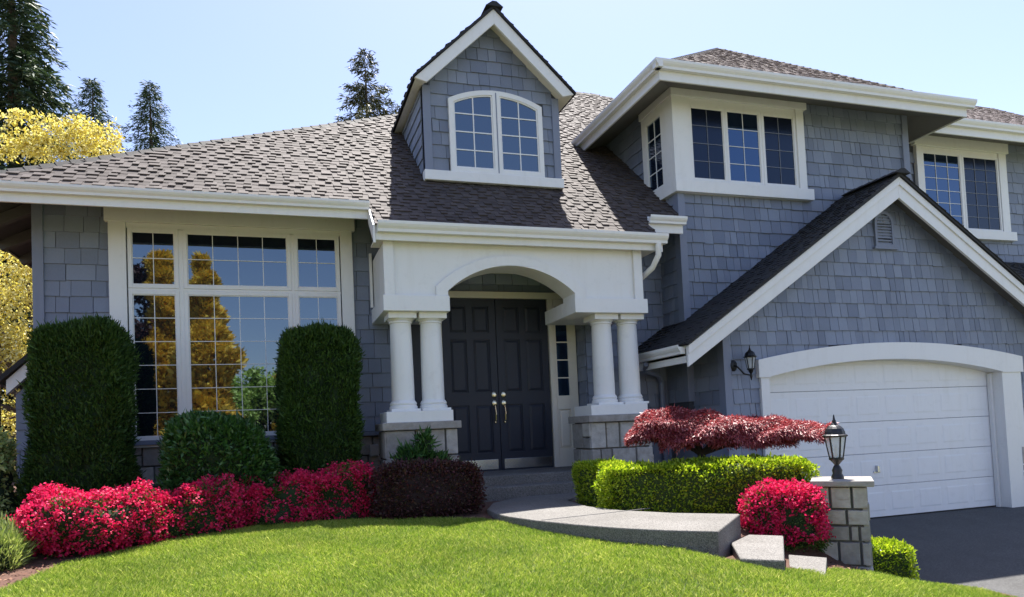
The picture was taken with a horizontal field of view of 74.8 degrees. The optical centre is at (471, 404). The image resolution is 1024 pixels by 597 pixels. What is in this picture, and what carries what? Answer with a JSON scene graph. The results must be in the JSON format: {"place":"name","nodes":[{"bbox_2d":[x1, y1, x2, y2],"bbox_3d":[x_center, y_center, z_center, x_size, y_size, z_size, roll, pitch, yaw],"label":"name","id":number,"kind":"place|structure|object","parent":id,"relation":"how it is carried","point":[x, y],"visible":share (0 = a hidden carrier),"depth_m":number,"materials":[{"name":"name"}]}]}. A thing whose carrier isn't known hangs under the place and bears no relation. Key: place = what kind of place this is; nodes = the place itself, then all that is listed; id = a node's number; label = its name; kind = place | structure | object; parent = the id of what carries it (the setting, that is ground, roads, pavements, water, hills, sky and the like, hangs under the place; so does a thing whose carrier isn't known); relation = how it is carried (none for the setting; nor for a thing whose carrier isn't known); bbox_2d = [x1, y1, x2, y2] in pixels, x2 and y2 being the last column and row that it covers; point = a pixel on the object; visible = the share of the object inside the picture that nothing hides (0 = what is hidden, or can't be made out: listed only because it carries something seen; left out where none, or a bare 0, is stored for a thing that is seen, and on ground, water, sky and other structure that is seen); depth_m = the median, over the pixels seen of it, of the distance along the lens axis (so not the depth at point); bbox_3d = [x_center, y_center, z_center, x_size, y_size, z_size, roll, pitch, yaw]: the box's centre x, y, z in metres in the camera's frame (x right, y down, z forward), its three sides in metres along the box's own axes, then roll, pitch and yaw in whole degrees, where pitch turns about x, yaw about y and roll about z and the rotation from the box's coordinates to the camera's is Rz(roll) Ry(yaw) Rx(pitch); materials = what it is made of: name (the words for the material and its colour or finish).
{"place":"outdoors","nodes":[
{"label":"outdoors","id":0,"kind":"place"},
{"bbox_2d":[0,481,1012,596],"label":"flower bed","id":1,"kind":"object","parent":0,"point":[30,571],"visible":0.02,"depth_m":5.87,"materials":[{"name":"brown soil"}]},
{"bbox_2d":[0,385,2,427],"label":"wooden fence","id":2,"kind":"object","parent":1,"relation":"on","point":[1,386],"visible":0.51,"depth_m":8.87,"materials":[{"name":"brown wood"}]},
{"bbox_2d":[0,425,21,524],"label":"golden shrub","id":3,"kind":"object","parent":1,"relation":"on","point":[8,474],"visible":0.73,"depth_m":7.09,"materials":[{"name":"green plant"}]},
{"bbox_2d":[0,512,41,571],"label":"feathery shrub","id":4,"kind":"object","parent":1,"relation":"on","point":[13,551],"visible":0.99,"depth_m":5.42,"materials":[{"name":"green plant"}]},
{"bbox_2d":[0,0,100,478],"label":"fir tree","id":5,"kind":"object","parent":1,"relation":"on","point":[22,63],"visible":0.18,"depth_m":21.09,"materials":[{"name":"green plant"}]},
{"bbox_2d":[0,107,125,470],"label":"golden tree","id":6,"kind":"object","parent":1,"relation":"on","point":[12,352],"visible":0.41,"depth_m":15.05,"materials":[{"name":"yellow plant"}]},
{"bbox_2d":[10,311,145,513],"bbox_3d":[-4.372,0.140,7.503,1.306,2.409,1.154,-2,-2,-16],"label":"columnar shrub","id":7,"kind":"object","parent":1,"relation":"on","point":[79,405],"visible":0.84,"depth_m":7.21,"materials":[{"name":"green plant"}]},
{"bbox_2d":[4,477,169,559],"bbox_3d":[-3.492,1.060,6.122,1.338,0.757,0.988,-1,-3,-29],"label":"azalea","id":8,"kind":"object","parent":1,"relation":"on","point":[59,520],"visible":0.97,"depth_m":5.86,"materials":[{"name":"red plant"}]},
{"bbox_2d":[144,471,252,540],"bbox_3d":[-2.851,1.066,6.775,1.272,0.750,0.886,-1,-3,-36],"label":"azalea","id":9,"kind":"object","parent":1,"relation":"on","point":[195,507],"visible":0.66,"depth_m":6.58,"materials":[{"name":"red plant"}]},
{"bbox_2d":[154,407,288,492],"bbox_3d":[-2.788,0.635,7.510,1.430,1.301,1.229,-2,-2,-16],"label":"rounded shrub","id":10,"kind":"object","parent":1,"relation":"on","point":[196,445],"visible":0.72,"depth_m":7.11,"materials":[{"name":"green plant"}]},
{"bbox_2d":[213,469,324,527],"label":"azalea","id":11,"kind":"object","parent":1,"relation":"on","point":[280,500],"visible":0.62,"depth_m":7.06,"materials":[{"name":"red plant"}]},
{"bbox_2d":[272,318,365,474],"bbox_3d":[-1.874,0.123,8.295,1.203,2.377,1.023,-2,-2,-16],"label":"columnar shrub","id":12,"kind":"object","parent":1,"relation":"on","point":[319,422],"visible":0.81,"depth_m":7.99,"materials":[{"name":"green plant"}]},
{"bbox_2d":[283,459,378,522],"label":"azalea","id":13,"kind":"object","parent":1,"relation":"on","point":[341,488],"visible":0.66,"depth_m":7.25,"materials":[{"name":"red plant"}]},
{"bbox_2d":[389,425,461,462],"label":"leafy plant","id":14,"kind":"object","parent":1,"relation":"on","point":[423,447],"visible":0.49,"depth_m":7.98,"materials":[{"name":"green plant"}]},
{"bbox_2d":[365,454,487,519],"bbox_3d":[-0.478,0.930,7.363,1.369,0.779,0.794,-2,-2,-16],"label":"barberry hedge","id":15,"kind":"object","parent":1,"relation":"on","point":[420,488],"visible":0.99,"depth_m":7.11,"materials":[{"name":"plant"}]},
{"bbox_2d":[571,451,820,515],"bbox_3d":[2.237,0.891,7.100,2.675,0.755,1.048,-4,-3,28],"label":"boxwood hedge","id":16,"kind":"object","parent":1,"relation":"on","point":[714,485],"visible":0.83,"depth_m":6.84,"materials":[{"name":"green plant"}]},
{"bbox_2d":[623,403,838,457],"bbox_3d":[2.838,0.563,7.288,2.323,1.220,0.872,-3,-2,8],"label":"japanese maple","id":17,"kind":"object","parent":1,"relation":"on","point":[678,428],"visible":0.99,"depth_m":7.06,"materials":[{"name":"red plant"}]},
{"bbox_2d":[731,535,784,570],"bbox_3d":[2.330,1.308,5.428,0.402,0.320,1.128,-4,-3,25],"label":"walkway step","id":18,"kind":"object","parent":1,"relation":"on","point":[767,551],"visible":0.61,"depth_m":5.25,"materials":[{"name":"grey concrete"}]},
{"bbox_2d":[735,477,835,552],"bbox_3d":[2.948,1.036,6.333,0.908,0.702,0.719,-3,-2,12],"label":"azalea","id":19,"kind":"object","parent":1,"relation":"on","point":[791,514],"visible":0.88,"depth_m":6.11,"materials":[{"name":"red plant"}]},
{"bbox_2d":[789,555,826,573],"bbox_3d":[2.672,1.441,5.247,0.292,0.310,1.104,-4,-3,25],"label":"walkway step","id":20,"kind":"object","parent":1,"relation":"on","point":[807,562],"visible":0.36,"depth_m":5.45,"materials":[{"name":"grey concrete"}]},
{"bbox_2d":[810,476,874,570],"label":"stone pillar","id":21,"kind":"structure","parent":1,"relation":"on","point":[849,508],"depth_m":6.13,"materials":[{"name":"grey stone"}]},
{"bbox_2d":[822,415,847,478],"bbox_3d":[3.475,0.400,6.366,0.224,0.609,0.224,-2,-2,-16],"label":"pillar lantern","id":22,"kind":"object","parent":21,"relation":"on","point":[834,429],"visible":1,"depth_m":6.32,"materials":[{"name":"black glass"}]},
{"bbox_2d":[871,536,919,579],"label":"boxwood hedge","id":23,"kind":"object","parent":1,"relation":"on","point":[891,556],"visible":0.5,"depth_m":6.20,"materials":[{"name":"green plant"}]},
{"bbox_2d":[0,516,1018,596],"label":"lawn","id":24,"kind":"structure","parent":0,"point":[443,571],"depth_m":4.76,"materials":[{"name":"plant"}]},
{"bbox_2d":[0,0,1023,390],"label":"sky","id":25,"kind":"structure","parent":0,"point":[221,68],"materials":[{"name":"blue"}]},
{"bbox_2d":[487,493,740,556],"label":"walkway","id":26,"kind":"structure","parent":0,"point":[715,534],"depth_m":5.93,"materials":[{"name":"grey concrete"}]},
{"bbox_2d":[544,508,649,519],"bbox_3d":[1.238,1.067,6.517,1.274,0.006,0.012,-1,-3,-25],"label":"walkway joint","id":27,"kind":"object","parent":26,"relation":"on","point":[598,513],"visible":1,"depth_m":6.52,"materials":[{"name":"grey concrete"}]},
{"bbox_2d":[869,506,1023,596],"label":"driveway","id":28,"kind":"structure","parent":0,"point":[982,547],"depth_m":8.68,"materials":[{"name":"grey asphalt"}]},
{"label":"ground","id":29,"kind":"structure","parent":0,"visible":0},
{"bbox_2d":[56,77,128,161],"bbox_3d":[-15.198,-5.106,27.383,6.198,16.686,6.731,-3,-2,14],"label":"fir tree","id":30,"kind":"object","parent":29,"relation":"on","point":[99,115],"visible":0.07,"depth_m":27.33,"materials":[{"name":"green plant"}]},
{"bbox_2d":[121,79,182,151],"bbox_3d":[-13.255,-5.395,28.603,6.096,17.193,6.121,-3,-2,10],"label":"fir tree","id":31,"kind":"object","parent":29,"relation":"on","point":[152,138],"visible":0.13,"depth_m":28.83,"materials":[{"name":"green plant"}]},
{"bbox_2d":[333,47,399,122],"bbox_3d":[-4.698,-6.136,28.954,7.262,17.963,7.873,-4,-3,24],"label":"fir tree","id":32,"kind":"object","parent":29,"relation":"on","point":[371,101],"visible":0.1,"depth_m":28.36,"materials":[{"name":"green plant"}]},
{"bbox_2d":[0,0,1023,518],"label":"house","id":33,"kind":"structure","parent":29,"relation":"on","point":[508,254],"depth_m":9.77,"materials":[{"name":"grey wood"}]},
{"bbox_2d":[103,207,354,447],"bbox_3d":[-3.020,-1.061,8.665,3.078,3.123,0.098,-2,-2,-16],"label":"window","id":34,"kind":"structure","parent":33,"relation":"in","point":[211,295],"depth_m":8.61,"materials":[{"name":"clear glass"}]},
{"bbox_2d":[441,298,501,471],"bbox_3d":[0.012,-0.295,9.832,0.829,2.570,0.111,-2,-2,-16],"label":"front door","id":35,"kind":"structure","parent":33,"relation":"in","point":[470,372],"depth_m":9.87,"materials":[{"name":"wood"}]},
{"bbox_2d":[423,90,563,189],"bbox_3d":[0.324,-3.869,9.708,2.115,1.380,0.135,-2,-2,-16],"label":"window","id":36,"kind":"structure","parent":33,"relation":"in","point":[496,137],"depth_m":9.68,"materials":[{"name":"clear glass"}]},
{"bbox_2d":[494,299,553,469],"bbox_3d":[0.814,-0.320,10.067,0.829,2.570,0.111,-2,-2,-16],"label":"front door","id":37,"kind":"structure","parent":33,"relation":"in","point":[526,438],"depth_m":10.09,"materials":[{"name":"wood"}]},
{"bbox_2d":[638,90,675,199],"bbox_3d":[2.910,-3.971,10.472,0.078,1.624,0.829,-2,-2,-16],"label":"window","id":38,"kind":"structure","parent":33,"relation":"in","point":[655,119],"depth_m":10.43,"materials":[{"name":"white glass"}]},
{"bbox_2d":[667,87,814,201],"bbox_3d":[4.215,-4.030,10.364,2.522,1.627,0.108,-2,-2,-16],"label":"window","id":39,"kind":"structure","parent":33,"relation":"in","point":[728,145],"depth_m":10.34,"materials":[{"name":"blue"}]},
{"bbox_2d":[730,345,756,379],"bbox_3d":[3.770,-0.571,9.258,0.361,0.484,0.172,-4,-3,25],"label":"wall lantern","id":40,"kind":"object","parent":33,"relation":"attached to","point":[749,353],"depth_m":9.20,"materials":[{"name":"black metal"}]},
{"bbox_2d":[769,361,995,518],"bbox_3d":[6.332,0.495,10.242,4.569,2.446,0.105,-2,-2,-16],"label":"garage door","id":41,"kind":"structure","parent":33,"relation":"in","point":[921,431],"depth_m":10.33,"materials":[{"name":"metal"}]},
{"bbox_2d":[910,135,1017,241],"bbox_3d":[9.143,-4.005,12.369,2.355,1.898,0.098,-2,-2,-16],"label":"window","id":42,"kind":"structure","parent":33,"relation":"in","point":[967,178],"depth_m":12.41,"materials":[{"name":"clear glass"}]}
]}

